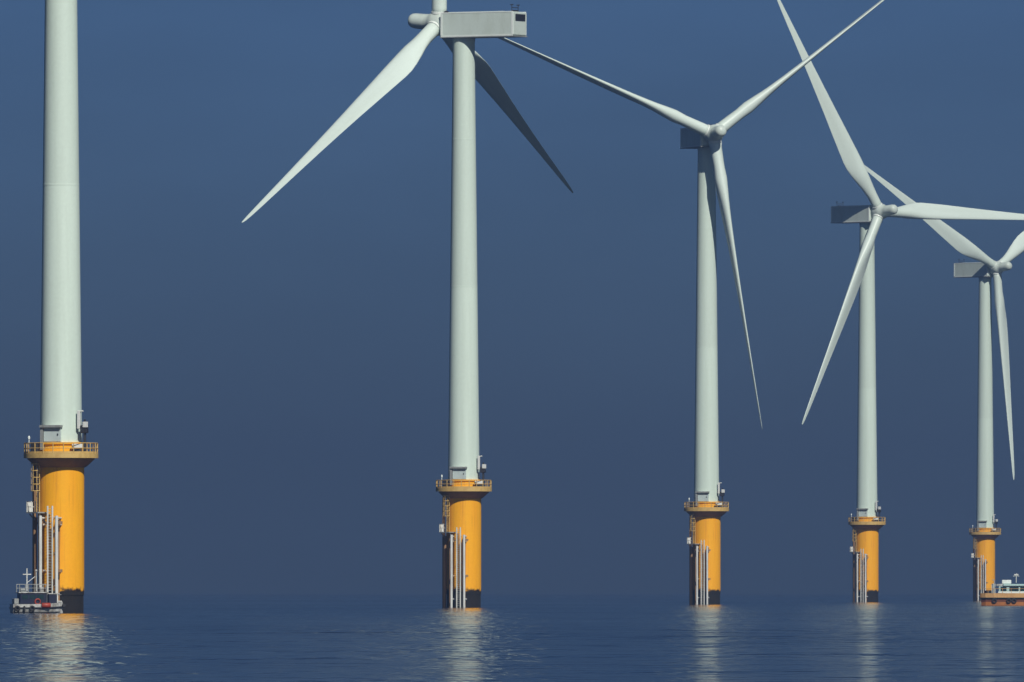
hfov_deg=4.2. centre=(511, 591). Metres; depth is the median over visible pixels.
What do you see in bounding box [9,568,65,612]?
workboat
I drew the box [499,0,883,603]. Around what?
wind turbine
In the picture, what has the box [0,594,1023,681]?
sea
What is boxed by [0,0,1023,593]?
sky
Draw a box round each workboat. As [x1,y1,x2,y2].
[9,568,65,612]
[980,573,1023,605]
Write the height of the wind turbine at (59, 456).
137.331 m
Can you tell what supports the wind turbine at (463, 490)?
in the sea
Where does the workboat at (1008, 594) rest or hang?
on the sea
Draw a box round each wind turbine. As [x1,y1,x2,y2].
[24,0,97,612]
[242,0,572,606]
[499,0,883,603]
[777,0,1023,601]
[864,165,1023,600]
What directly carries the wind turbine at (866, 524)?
in the sea
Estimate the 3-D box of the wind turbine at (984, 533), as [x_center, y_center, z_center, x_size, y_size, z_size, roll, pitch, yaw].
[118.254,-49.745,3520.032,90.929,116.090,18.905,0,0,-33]

